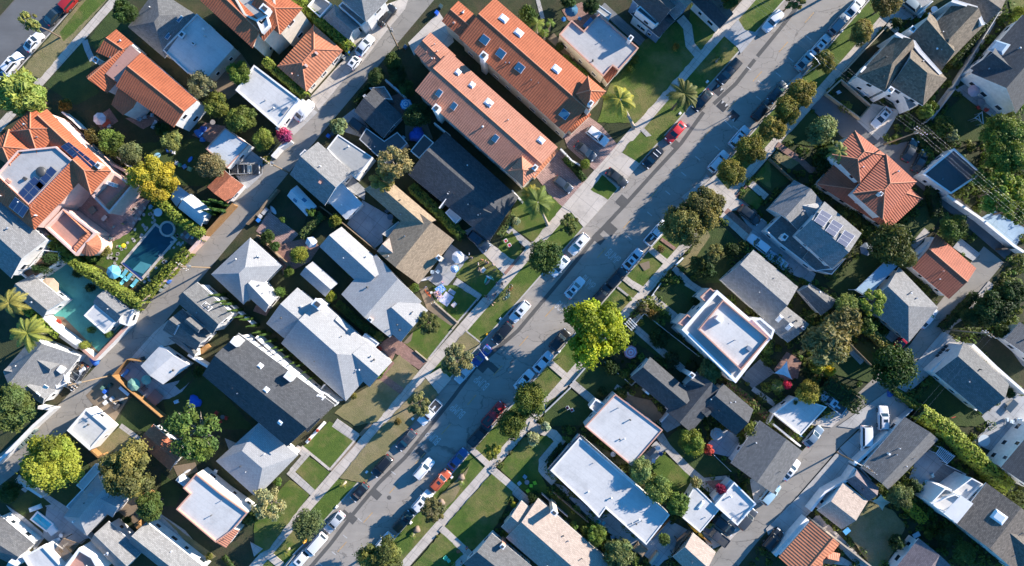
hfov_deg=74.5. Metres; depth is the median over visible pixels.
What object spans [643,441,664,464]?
patio
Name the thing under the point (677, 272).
path
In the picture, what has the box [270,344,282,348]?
cypress
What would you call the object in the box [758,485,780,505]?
parked car
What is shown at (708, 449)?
shrub
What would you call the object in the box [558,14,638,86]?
house
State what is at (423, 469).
car
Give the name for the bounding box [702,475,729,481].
path
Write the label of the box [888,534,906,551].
shrub
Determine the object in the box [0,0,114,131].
sidewalk
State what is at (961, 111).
lawn
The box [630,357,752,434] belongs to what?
house
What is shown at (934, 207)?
hedge
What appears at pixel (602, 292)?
parked car
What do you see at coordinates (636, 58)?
shrub
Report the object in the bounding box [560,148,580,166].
wall
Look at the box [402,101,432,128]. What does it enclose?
tree
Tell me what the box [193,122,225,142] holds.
patio
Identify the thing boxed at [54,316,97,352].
planter bed
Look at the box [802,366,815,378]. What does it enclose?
shrub
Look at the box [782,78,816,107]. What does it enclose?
tree
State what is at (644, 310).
shrub
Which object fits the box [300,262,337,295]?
shed
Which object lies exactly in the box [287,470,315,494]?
path
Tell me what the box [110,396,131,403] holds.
utility pole
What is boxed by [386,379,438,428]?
lawn
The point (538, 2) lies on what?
path
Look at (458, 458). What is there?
parked car
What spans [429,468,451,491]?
parked car
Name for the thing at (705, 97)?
parked car
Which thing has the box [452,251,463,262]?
parasol
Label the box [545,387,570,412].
wall
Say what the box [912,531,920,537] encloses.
storage box
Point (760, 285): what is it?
house
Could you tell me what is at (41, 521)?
plunge pool
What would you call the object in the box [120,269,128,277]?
garden chair
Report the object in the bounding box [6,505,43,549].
patio
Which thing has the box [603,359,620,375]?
shrub
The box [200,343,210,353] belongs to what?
work gear
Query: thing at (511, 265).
path
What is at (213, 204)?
cypress
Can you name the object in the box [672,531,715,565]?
garage
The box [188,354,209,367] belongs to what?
wall
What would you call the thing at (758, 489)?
driveway
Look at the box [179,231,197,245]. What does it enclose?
patio
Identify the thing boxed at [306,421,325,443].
wall
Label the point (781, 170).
fence
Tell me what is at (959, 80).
path
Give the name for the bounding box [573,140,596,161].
parked car
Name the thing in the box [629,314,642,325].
path
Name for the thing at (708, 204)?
tree
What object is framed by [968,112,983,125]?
swing frame
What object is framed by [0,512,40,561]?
house
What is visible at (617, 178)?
parked car
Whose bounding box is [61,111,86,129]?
wall
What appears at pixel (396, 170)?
tree
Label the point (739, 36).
driveway
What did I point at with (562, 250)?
kerb
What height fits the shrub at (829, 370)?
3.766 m
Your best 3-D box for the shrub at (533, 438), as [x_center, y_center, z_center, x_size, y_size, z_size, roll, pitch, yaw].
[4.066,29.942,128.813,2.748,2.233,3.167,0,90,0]
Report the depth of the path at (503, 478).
129.69 m
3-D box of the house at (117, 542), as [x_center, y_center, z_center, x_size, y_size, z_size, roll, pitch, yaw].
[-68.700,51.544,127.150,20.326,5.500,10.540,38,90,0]
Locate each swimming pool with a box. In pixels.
[47,264,122,351]
[121,223,177,280]
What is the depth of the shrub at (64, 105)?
127.51 m
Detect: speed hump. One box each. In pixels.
[712,84,723,95]
[716,100,727,111]
[728,110,739,121]
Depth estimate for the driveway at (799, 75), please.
129.76 m
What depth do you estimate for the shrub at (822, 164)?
127.54 m
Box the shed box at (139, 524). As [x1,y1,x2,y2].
[134,519,145,528]
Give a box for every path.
[17,475,68,513]
[82,39,93,61]
[119,424,140,439]
[157,514,192,540]
[264,550,283,565]
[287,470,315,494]
[290,445,309,472]
[301,445,329,469]
[329,440,354,469]
[332,419,358,440]
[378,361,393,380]
[381,375,403,393]
[427,326,455,359]
[439,525,471,565]
[453,278,481,300]
[457,298,478,321]
[470,448,488,465]
[489,466,518,492]
[504,256,519,274]
[507,226,530,248]
[512,488,528,503]
[527,421,565,484]
[536,0,544,18]
[547,360,566,377]
[569,381,593,401]
[602,3,644,45]
[617,287,632,298]
[623,276,633,288]
[628,280,642,291]
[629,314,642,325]
[632,325,684,371]
[639,540,662,565]
[648,247,666,262]
[651,295,677,323]
[657,433,713,492]
[660,238,675,249]
[671,323,691,345]
[672,266,690,282]
[677,15,700,56]
[685,280,701,291]
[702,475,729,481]
[719,210,751,241]
[724,208,751,233]
[749,181,768,199]
[751,387,774,405]
[775,142,823,172]
[812,515,867,565]
[850,348,863,364]
[886,20,898,33]
[911,228,929,248]
[931,11,1001,119]
[951,281,992,326]
[981,334,1023,365]
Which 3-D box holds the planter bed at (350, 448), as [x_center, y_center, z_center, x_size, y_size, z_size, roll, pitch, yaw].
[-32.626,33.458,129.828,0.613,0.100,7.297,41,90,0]
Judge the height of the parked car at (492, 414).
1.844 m
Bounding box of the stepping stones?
[107,205,183,283]
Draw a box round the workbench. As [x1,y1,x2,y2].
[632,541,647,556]
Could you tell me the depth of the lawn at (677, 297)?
129.74 m
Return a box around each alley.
[0,0,433,484]
[709,247,1003,565]
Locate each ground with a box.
[0,0,13,14]
[0,0,741,565]
[410,0,1023,565]
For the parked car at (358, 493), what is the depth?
128.85 m
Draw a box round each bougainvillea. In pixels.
[275,127,292,144]
[715,483,727,494]
[782,380,791,389]
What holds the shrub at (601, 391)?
on the ground at (978, 244)
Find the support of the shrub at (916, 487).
on the ground at (978, 244)
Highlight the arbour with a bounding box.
[623,318,636,329]
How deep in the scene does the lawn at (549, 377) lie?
129.87 m
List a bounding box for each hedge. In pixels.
[21,305,59,338]
[46,234,150,310]
[138,246,195,301]
[151,198,206,241]
[221,554,234,565]
[261,56,310,100]
[291,0,355,55]
[298,211,326,239]
[333,300,384,343]
[352,82,372,104]
[377,359,391,378]
[408,183,466,240]
[435,217,463,241]
[497,212,516,236]
[545,442,565,464]
[562,155,586,181]
[563,54,588,76]
[724,380,768,417]
[820,375,865,414]
[851,210,869,229]
[867,331,894,352]
[891,388,923,411]
[902,500,928,523]
[909,402,1015,492]
[911,376,935,400]
[924,185,942,218]
[937,290,980,331]
[948,16,995,66]
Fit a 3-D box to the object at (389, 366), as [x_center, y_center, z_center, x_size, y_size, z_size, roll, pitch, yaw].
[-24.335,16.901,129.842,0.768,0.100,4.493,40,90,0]
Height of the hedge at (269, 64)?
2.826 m
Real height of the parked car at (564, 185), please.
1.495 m
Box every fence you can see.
[64,517,93,538]
[112,358,165,417]
[246,207,264,224]
[256,189,279,215]
[256,235,291,266]
[320,206,376,250]
[541,492,567,516]
[552,489,588,522]
[631,313,696,354]
[651,518,669,539]
[768,158,821,204]
[849,342,871,365]
[898,408,912,418]
[918,1,932,14]
[921,89,954,123]
[948,12,999,89]
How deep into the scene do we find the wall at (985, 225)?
128.23 m
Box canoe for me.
[687,523,703,538]
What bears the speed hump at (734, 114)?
on the street at (542, 328)
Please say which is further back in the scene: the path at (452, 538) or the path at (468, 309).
the path at (468, 309)
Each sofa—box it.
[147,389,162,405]
[583,17,592,28]
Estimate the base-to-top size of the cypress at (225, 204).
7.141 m
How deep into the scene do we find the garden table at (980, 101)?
129.14 m
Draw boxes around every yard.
[86,373,129,420]
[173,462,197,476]
[207,50,250,98]
[271,198,307,232]
[277,239,318,274]
[321,384,342,400]
[346,177,364,199]
[625,394,662,422]
[647,521,687,565]
[705,479,723,488]
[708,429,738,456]
[828,83,867,116]
[846,28,893,72]
[903,204,940,239]
[909,448,942,484]
[968,331,1023,389]
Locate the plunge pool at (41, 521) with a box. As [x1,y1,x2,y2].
[30,511,53,531]
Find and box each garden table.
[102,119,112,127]
[154,208,161,215]
[647,447,655,456]
[977,98,984,105]
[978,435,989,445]
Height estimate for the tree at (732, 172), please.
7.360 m
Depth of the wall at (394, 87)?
128.10 m
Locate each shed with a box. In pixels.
[287,186,316,215]
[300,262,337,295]
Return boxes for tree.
[0,66,48,116]
[0,287,29,317]
[0,382,37,433]
[0,478,23,503]
[9,314,52,352]
[15,431,84,494]
[16,10,60,37]
[95,436,157,499]
[98,128,124,158]
[111,0,138,23]
[117,140,142,166]
[123,153,180,204]
[135,490,163,523]
[159,400,221,461]
[160,129,182,152]
[187,70,216,98]
[193,438,216,462]
[194,152,227,177]
[202,89,228,118]
[224,104,258,132]
[225,60,251,86]
[251,126,273,151]
[251,487,286,521]
[282,547,290,556]
[289,246,308,263]
[291,508,325,542]
[340,481,346,488]
[352,532,402,565]
[367,67,384,85]
[369,167,394,192]
[376,145,413,184]
[384,51,401,68]
[386,65,407,85]
[398,78,414,96]
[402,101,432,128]
[407,390,430,416]
[416,311,440,334]
[420,496,446,523]
[441,342,473,376]
[483,443,501,460]
[496,408,527,444]
[513,380,549,419]
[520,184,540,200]
[520,185,554,225]
[526,237,565,275]
[531,17,544,33]
[541,29,548,40]
[546,18,554,31]
[559,213,578,236]
[561,298,629,372]
[583,0,599,14]
[587,524,606,548]
[602,85,635,129]
[602,539,635,565]
[628,455,652,483]
[643,474,672,504]
[658,200,708,248]
[665,492,689,516]
[666,78,697,112]
[678,428,705,457]
[684,184,726,232]
[697,358,721,383]
[704,243,723,263]
[715,53,724,62]
[716,158,746,187]
[721,0,739,9]
[733,131,766,163]
[757,114,789,141]
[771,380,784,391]
[773,94,800,126]
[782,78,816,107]
[783,0,805,11]
[795,379,821,404]
[798,316,853,366]
[805,113,838,147]
[812,49,835,73]
[823,305,862,337]
[826,140,846,163]
[835,292,859,311]
[848,18,873,47]
[855,288,887,316]
[865,219,913,266]
[868,0,902,17]
[868,341,920,391]
[885,484,913,510]
[899,250,917,267]
[935,524,959,547]
[937,213,968,241]
[950,540,975,565]
[958,308,980,328]
[970,288,1018,329]
[971,167,989,186]
[977,169,1023,213]
[978,111,1023,153]
[981,135,1023,174]
[993,198,1023,225]
[996,280,1023,309]
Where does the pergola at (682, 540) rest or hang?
on the ground at (978, 244)
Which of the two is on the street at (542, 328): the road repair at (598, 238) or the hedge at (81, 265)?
the road repair at (598, 238)
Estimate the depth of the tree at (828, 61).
124.45 m
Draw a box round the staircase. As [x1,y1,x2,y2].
[176,474,190,486]
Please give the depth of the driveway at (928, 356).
129.72 m
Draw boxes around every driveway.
[72,353,92,391]
[131,320,174,364]
[225,438,234,448]
[235,151,262,188]
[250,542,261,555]
[286,109,317,134]
[310,0,407,109]
[343,108,368,136]
[378,335,425,368]
[408,13,453,54]
[425,368,450,393]
[465,227,491,253]
[483,245,513,274]
[537,151,583,205]
[562,153,639,226]
[564,117,616,169]
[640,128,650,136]
[681,175,709,199]
[700,175,742,210]
[703,513,739,548]
[724,20,757,53]
[741,203,770,249]
[750,479,765,502]
[766,449,854,534]
[771,242,814,282]
[788,72,815,89]
[811,96,877,143]
[811,407,851,426]
[838,389,907,428]
[840,422,880,465]
[857,103,898,139]
[874,137,1011,258]
[880,142,916,167]
[885,331,897,342]
[890,0,931,19]
[898,331,961,392]
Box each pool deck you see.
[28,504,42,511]
[46,525,58,535]
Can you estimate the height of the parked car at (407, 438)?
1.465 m
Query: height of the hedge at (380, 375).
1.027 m
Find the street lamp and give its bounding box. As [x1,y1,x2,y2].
[802,53,819,76]
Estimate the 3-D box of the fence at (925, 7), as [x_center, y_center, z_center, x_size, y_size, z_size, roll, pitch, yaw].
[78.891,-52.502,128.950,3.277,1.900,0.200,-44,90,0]
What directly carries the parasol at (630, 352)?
on the ground at (978, 244)
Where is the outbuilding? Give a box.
[682,483,718,531]
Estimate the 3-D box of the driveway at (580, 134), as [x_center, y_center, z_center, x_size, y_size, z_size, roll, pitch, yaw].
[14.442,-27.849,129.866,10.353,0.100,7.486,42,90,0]
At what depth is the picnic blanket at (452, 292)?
129.76 m
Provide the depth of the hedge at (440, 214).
127.54 m
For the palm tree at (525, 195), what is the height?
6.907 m
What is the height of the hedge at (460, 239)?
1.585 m
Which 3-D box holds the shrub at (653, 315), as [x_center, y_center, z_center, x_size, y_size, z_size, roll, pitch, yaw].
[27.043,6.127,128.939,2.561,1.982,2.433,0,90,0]
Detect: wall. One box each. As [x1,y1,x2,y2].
[0,404,59,463]
[15,477,47,497]
[42,317,134,360]
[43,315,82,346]
[58,335,78,348]
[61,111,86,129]
[90,448,107,457]
[108,161,127,174]
[159,235,209,285]
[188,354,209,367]
[205,203,237,236]
[220,297,255,323]
[255,336,338,405]
[271,140,293,158]
[276,99,306,130]
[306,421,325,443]
[385,79,406,98]
[434,122,450,135]
[435,303,458,328]
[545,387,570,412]
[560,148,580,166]
[572,368,585,382]
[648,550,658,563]
[765,413,773,423]
[770,423,800,446]
[771,514,808,556]
[805,464,855,511]
[807,516,870,565]
[824,79,871,119]
[842,26,887,72]
[848,430,889,465]
[856,466,871,479]
[914,237,932,255]
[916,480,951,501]
[923,352,948,372]
[940,194,1023,252]
[966,343,1023,394]
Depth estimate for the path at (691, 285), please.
129.73 m
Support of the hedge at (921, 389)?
on the ground at (978, 244)
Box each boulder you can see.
[413,526,420,532]
[458,473,464,479]
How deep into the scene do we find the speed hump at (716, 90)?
129.97 m
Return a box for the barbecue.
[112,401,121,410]
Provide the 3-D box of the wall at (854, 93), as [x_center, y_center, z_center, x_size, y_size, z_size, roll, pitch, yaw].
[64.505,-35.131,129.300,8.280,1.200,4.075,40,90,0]
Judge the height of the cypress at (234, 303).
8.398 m
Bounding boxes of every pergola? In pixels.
[54,534,86,561]
[670,525,692,554]
[848,258,896,296]
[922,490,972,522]
[929,445,954,463]
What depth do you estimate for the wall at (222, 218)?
128.16 m
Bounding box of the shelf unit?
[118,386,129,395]
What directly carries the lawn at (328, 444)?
on the ground at (238, 550)
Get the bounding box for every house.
[0,202,66,277]
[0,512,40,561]
[3,339,86,403]
[7,539,72,565]
[13,274,72,317]
[64,463,128,534]
[65,541,111,565]
[84,290,140,333]
[86,29,205,130]
[91,518,210,565]
[128,0,240,80]
[163,282,238,357]
[176,467,256,547]
[200,0,311,57]
[203,333,339,445]
[211,238,282,311]
[216,423,299,497]
[266,288,391,400]
[290,135,375,218]
[308,0,388,41]
[319,227,427,341]
[364,180,453,283]
[408,132,517,240]
[414,32,557,188]
[442,0,605,138]
[463,530,530,565]
[501,498,607,565]
[548,433,669,544]
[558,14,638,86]
[583,391,662,465]
[594,0,691,42]
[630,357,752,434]
[671,288,774,382]
[719,250,808,341]
[729,420,801,492]
[761,180,861,274]
[779,520,839,565]
[796,283,835,314]
[814,130,922,227]
[842,527,850,534]
[847,37,946,113]
[859,417,937,489]
[861,267,937,342]
[877,0,1004,74]
[888,535,950,565]
[914,471,1023,565]
[926,342,1008,413]
[960,15,1023,113]
[985,420,1023,486]
[997,322,1023,360]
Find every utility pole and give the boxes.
[63,375,110,388]
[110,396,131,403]
[176,262,211,270]
[261,157,289,172]
[382,21,399,49]
[836,452,876,474]
[883,126,926,144]
[949,329,995,338]
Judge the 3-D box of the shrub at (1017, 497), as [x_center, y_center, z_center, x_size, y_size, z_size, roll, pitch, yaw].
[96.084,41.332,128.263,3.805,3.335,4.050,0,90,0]
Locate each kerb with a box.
[13,6,74,73]
[284,0,784,565]
[393,0,869,540]
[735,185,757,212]
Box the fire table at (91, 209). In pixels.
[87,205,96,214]
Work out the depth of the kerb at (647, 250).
129.87 m
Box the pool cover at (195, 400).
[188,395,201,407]
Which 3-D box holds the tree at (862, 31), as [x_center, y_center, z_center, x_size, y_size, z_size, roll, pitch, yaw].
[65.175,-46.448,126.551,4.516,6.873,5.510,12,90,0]
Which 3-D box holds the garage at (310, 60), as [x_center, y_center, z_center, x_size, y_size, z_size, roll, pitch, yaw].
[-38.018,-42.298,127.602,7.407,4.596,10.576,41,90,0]
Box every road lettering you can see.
[425,431,440,445]
[450,404,465,418]
[474,376,488,390]
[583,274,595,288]
[605,248,620,262]
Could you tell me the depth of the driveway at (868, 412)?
129.71 m
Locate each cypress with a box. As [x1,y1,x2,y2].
[201,200,217,207]
[201,209,217,215]
[207,206,221,213]
[208,199,224,205]
[208,292,226,296]
[214,201,229,207]
[215,208,225,213]
[215,299,232,302]
[220,301,237,305]
[227,308,243,311]
[233,314,248,317]
[240,317,254,320]
[246,322,259,326]
[251,329,265,333]
[258,332,271,335]
[264,338,276,342]
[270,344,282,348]
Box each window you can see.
[19,264,27,269]
[23,531,31,536]
[170,535,178,541]
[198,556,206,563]
[893,554,901,561]
[979,91,987,97]
[989,452,997,457]
[994,104,1003,110]
[1000,439,1007,445]
[1013,423,1022,429]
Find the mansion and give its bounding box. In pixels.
[0,109,141,255]
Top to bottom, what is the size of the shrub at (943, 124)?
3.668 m
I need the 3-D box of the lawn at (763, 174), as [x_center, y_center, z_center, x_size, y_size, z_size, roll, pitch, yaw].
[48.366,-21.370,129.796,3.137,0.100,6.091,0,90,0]
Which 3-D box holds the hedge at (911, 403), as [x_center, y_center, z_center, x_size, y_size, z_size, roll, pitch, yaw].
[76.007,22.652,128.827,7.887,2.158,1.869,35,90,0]
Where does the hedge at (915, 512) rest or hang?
on the ground at (978, 244)
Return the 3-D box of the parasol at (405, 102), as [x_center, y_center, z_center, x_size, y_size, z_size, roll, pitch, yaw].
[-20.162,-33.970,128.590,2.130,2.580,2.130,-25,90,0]
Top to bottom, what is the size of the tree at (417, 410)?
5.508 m
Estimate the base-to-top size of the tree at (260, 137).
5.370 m
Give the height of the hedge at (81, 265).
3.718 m
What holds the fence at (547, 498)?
on the ground at (978, 244)
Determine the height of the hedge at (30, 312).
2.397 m
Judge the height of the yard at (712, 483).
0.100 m
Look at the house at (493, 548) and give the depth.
126.09 m
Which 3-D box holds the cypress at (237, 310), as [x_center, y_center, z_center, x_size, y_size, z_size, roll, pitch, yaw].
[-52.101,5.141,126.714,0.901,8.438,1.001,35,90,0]
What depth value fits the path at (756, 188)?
129.75 m
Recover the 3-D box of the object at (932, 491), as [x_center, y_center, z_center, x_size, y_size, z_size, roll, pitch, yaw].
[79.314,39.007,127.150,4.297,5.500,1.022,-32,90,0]
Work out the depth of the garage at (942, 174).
126.70 m
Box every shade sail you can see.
[769,359,791,378]
[871,493,889,509]
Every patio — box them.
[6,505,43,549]
[43,507,87,545]
[77,192,149,240]
[98,108,117,129]
[118,495,150,523]
[119,361,188,402]
[126,115,158,128]
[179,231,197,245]
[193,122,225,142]
[253,304,270,315]
[256,210,297,243]
[347,200,392,247]
[391,94,404,114]
[428,244,468,285]
[554,483,639,552]
[562,2,596,28]
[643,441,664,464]
[659,412,680,431]
[742,360,773,387]
[774,352,800,379]
[834,557,851,565]
[929,464,963,482]
[955,84,1001,117]
[972,418,1023,450]
[982,393,1023,424]
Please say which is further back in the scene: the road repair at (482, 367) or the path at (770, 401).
the road repair at (482, 367)
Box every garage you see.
[67,406,118,449]
[141,345,193,383]
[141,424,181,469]
[206,128,253,168]
[207,170,245,202]
[236,65,300,128]
[277,24,342,92]
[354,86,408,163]
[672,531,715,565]
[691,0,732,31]
[709,476,755,525]
[769,395,825,434]
[816,469,878,528]
[907,234,975,298]
[913,148,977,195]
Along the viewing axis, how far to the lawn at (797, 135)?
129.77 m
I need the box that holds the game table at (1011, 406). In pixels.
[1004,399,1018,412]
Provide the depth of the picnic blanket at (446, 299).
129.76 m
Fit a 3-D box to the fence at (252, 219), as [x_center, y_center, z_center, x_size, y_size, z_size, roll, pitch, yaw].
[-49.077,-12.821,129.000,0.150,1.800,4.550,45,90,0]
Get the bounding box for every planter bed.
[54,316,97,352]
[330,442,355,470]
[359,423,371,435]
[403,333,412,343]
[419,288,455,325]
[548,33,589,76]
[640,261,649,270]
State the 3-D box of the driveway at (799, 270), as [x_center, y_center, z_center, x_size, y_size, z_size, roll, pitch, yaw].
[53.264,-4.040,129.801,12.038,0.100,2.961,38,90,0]
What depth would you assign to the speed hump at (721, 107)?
129.97 m
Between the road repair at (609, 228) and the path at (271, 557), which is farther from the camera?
the road repair at (609, 228)
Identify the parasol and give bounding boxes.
[42,278,58,292]
[93,113,105,124]
[106,265,120,278]
[127,378,139,390]
[141,375,151,384]
[305,237,316,247]
[400,98,411,109]
[451,265,458,272]
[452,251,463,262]
[565,5,577,16]
[624,345,636,358]
[710,428,722,439]
[860,243,872,255]
[967,85,979,96]
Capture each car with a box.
[0,51,24,74]
[23,32,44,52]
[43,4,64,26]
[58,0,80,13]
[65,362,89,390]
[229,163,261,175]
[289,548,308,565]
[293,99,314,122]
[304,531,327,556]
[324,510,345,533]
[347,55,361,70]
[348,117,371,134]
[350,481,369,501]
[354,34,374,57]
[371,454,393,477]
[375,531,393,547]
[377,3,396,27]
[392,509,413,532]
[396,428,417,451]
[411,489,432,512]
[412,457,434,480]
[417,398,442,425]
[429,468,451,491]
[447,447,468,470]
[454,362,475,383]
[467,230,490,251]
[467,424,492,447]
[471,344,492,366]
[481,400,505,427]
[491,321,513,344]
[509,300,530,322]
[513,369,534,389]
[532,350,553,373]
[548,328,570,351]
[549,255,570,277]
[553,175,573,193]
[564,276,584,298]
[568,232,589,255]
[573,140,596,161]
[585,125,608,146]
[590,283,611,301]
[605,167,627,187]
[606,266,626,289]
[622,248,642,270]
[642,145,663,168]
[643,219,663,246]
[665,120,686,143]
[691,89,713,111]
[703,523,730,547]
[707,150,729,173]
[711,514,735,535]
[716,57,742,85]
[728,125,750,148]
[735,508,757,530]
[737,204,761,225]
[746,233,770,254]
[750,98,773,121]
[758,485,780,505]
[761,8,783,32]
[761,527,783,551]
[766,80,787,102]
[766,250,789,270]
[783,459,800,480]
[794,50,814,71]
[802,425,823,447]
[810,34,830,55]
[820,390,846,414]
[827,12,849,36]
[844,0,864,19]
[859,425,872,450]
[870,106,892,128]
[876,405,889,429]
[894,337,907,347]
[900,138,918,162]
[902,0,924,18]
[910,149,928,173]
[921,310,937,329]
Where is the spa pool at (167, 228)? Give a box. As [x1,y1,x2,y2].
[159,221,175,236]
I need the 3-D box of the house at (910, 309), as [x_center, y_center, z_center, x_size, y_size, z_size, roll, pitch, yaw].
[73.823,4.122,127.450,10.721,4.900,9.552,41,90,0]
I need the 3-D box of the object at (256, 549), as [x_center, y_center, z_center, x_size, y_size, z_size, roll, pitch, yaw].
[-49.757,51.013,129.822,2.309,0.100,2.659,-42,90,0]
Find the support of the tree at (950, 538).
on the ground at (978, 244)
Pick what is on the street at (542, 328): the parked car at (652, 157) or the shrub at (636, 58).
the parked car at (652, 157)
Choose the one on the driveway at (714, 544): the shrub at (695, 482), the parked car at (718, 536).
the parked car at (718, 536)
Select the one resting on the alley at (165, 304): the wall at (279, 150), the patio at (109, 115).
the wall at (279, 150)
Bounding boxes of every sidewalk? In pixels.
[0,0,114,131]
[249,0,754,565]
[401,11,893,565]
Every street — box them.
[0,0,65,71]
[286,0,867,565]
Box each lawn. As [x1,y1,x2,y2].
[12,490,50,515]
[24,0,105,78]
[45,43,99,104]
[48,459,91,505]
[60,0,104,40]
[88,11,129,49]
[90,428,134,457]
[95,202,186,284]
[117,396,158,431]
[135,139,225,185]
[161,473,182,506]
[164,375,252,429]
[164,518,215,558]
[175,369,193,389]
[254,480,308,556]
[263,0,782,565]
[296,457,329,489]
[303,422,351,467]
[335,354,417,425]
[340,423,410,482]
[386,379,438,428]
[393,1,883,561]
[404,314,453,358]
[412,533,462,565]
[427,467,468,515]
[433,285,476,320]
[445,474,512,549]
[446,331,478,364]
[455,254,502,297]
[498,233,518,259]
[498,445,533,483]
[509,231,521,254]
[512,195,561,241]
[512,435,552,493]
[540,389,590,425]
[544,492,586,530]
[576,365,625,397]
[589,441,625,465]
[591,175,616,198]
[597,22,693,122]
[622,136,665,162]
[629,314,691,372]
[647,304,670,322]
[652,454,691,492]
[655,283,695,313]
[667,428,739,477]
[677,223,737,283]
[680,230,709,269]
[689,4,714,49]
[740,187,762,209]
[755,156,770,187]
[758,159,789,191]
[772,151,799,168]
[782,111,838,146]
[823,277,859,297]
[829,254,879,282]
[832,339,880,381]
[843,502,905,565]
[918,377,985,426]
[943,95,996,141]
[1009,0,1023,11]
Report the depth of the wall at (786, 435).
128.10 m
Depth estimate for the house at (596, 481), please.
126.20 m
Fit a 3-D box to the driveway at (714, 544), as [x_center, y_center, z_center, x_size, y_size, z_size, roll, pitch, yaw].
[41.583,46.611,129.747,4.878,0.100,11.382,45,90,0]
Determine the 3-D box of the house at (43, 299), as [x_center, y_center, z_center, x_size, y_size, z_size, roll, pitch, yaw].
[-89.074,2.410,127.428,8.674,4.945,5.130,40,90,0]
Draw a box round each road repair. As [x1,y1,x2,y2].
[309,111,704,565]
[342,509,349,520]
[347,512,357,524]
[370,489,381,499]
[414,447,425,457]
[476,359,490,372]
[487,362,498,372]
[591,232,604,244]
[601,220,617,235]
[615,194,627,206]
[671,140,680,149]
[712,58,755,104]
[756,4,798,56]
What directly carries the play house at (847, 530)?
on the ground at (978, 244)
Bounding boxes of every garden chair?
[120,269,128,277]
[121,369,129,377]
[124,273,132,281]
[130,279,138,287]
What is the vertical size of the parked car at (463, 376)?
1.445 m
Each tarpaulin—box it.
[89,358,99,365]
[194,129,203,137]
[200,126,206,131]
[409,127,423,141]
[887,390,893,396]
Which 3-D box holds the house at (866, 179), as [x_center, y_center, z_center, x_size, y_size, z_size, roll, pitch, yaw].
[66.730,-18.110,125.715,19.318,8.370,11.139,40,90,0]
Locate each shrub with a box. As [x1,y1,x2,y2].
[27,263,54,276]
[36,251,63,266]
[57,98,72,111]
[71,270,81,278]
[77,341,91,348]
[83,255,97,262]
[83,283,97,292]
[84,125,99,143]
[85,324,96,333]
[99,245,111,257]
[104,330,115,338]
[122,516,131,523]
[152,123,169,136]
[192,366,204,377]
[206,552,212,560]
[242,506,257,525]
[259,229,274,244]
[263,155,271,163]
[269,241,279,251]
[272,284,287,297]
[272,477,281,485]
[279,217,285,222]
[283,266,293,276]
[306,208,315,216]
[326,291,336,302]
[328,117,347,134]
[328,213,341,227]
[350,392,357,399]
[373,331,383,341]
[394,417,401,425]
[410,283,419,292]
[513,217,520,225]
[518,4,537,27]
[526,431,539,446]
[527,490,540,503]
[540,421,551,431]
[555,42,564,50]
[558,0,575,7]
[569,520,577,529]
[573,166,582,175]
[580,158,589,169]
[580,523,590,537]
[597,386,607,396]
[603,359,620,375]
[615,387,627,399]
[625,295,631,301]
[626,328,633,338]
[627,64,634,72]
[631,54,640,63]
[637,319,643,325]
[638,302,649,313]
[647,309,659,320]
[649,327,670,348]
[657,245,664,252]
[658,532,670,546]
[663,351,679,369]
[672,43,679,51]
[689,255,705,274]
[690,295,699,305]
[690,475,701,488]
[698,262,716,280]
[703,444,713,455]
[723,243,739,258]
[738,436,745,444]
[744,420,756,436]
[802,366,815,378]
[808,361,825,373]
[814,139,835,159]
[814,155,831,173]
[824,365,836,376]
[859,316,878,336]
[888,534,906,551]
[891,17,902,29]
[907,479,922,494]
[915,103,934,118]
[923,530,934,540]
[927,100,939,113]
[931,115,955,136]
[944,129,958,141]
[994,324,1010,337]
[1006,388,1016,398]
[1007,490,1023,507]
[1011,6,1023,19]
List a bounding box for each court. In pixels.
[953,238,979,260]
[982,211,1023,245]
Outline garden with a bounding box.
[405,124,432,140]
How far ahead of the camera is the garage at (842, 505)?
126.45 m
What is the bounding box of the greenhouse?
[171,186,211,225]
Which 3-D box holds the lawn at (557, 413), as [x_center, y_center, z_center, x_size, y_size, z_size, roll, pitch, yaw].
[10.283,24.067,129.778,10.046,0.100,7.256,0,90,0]
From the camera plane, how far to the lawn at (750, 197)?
129.75 m
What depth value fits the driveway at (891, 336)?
129.71 m
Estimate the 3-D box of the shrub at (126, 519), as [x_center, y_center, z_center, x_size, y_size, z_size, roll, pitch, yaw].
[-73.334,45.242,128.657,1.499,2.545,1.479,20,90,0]
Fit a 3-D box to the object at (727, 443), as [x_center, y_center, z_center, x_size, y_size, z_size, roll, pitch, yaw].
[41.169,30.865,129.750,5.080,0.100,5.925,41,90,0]
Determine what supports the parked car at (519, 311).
on the street at (542, 328)
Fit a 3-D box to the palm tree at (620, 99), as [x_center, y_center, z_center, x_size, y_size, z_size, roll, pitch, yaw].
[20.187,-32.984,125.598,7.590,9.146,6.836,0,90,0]
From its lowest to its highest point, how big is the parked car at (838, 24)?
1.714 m
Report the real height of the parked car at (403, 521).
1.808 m
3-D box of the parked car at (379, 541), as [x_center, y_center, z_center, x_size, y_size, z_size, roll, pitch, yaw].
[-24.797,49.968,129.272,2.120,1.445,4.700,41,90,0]
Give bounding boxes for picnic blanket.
[433,289,442,300]
[435,283,445,293]
[439,292,453,305]
[448,289,455,294]

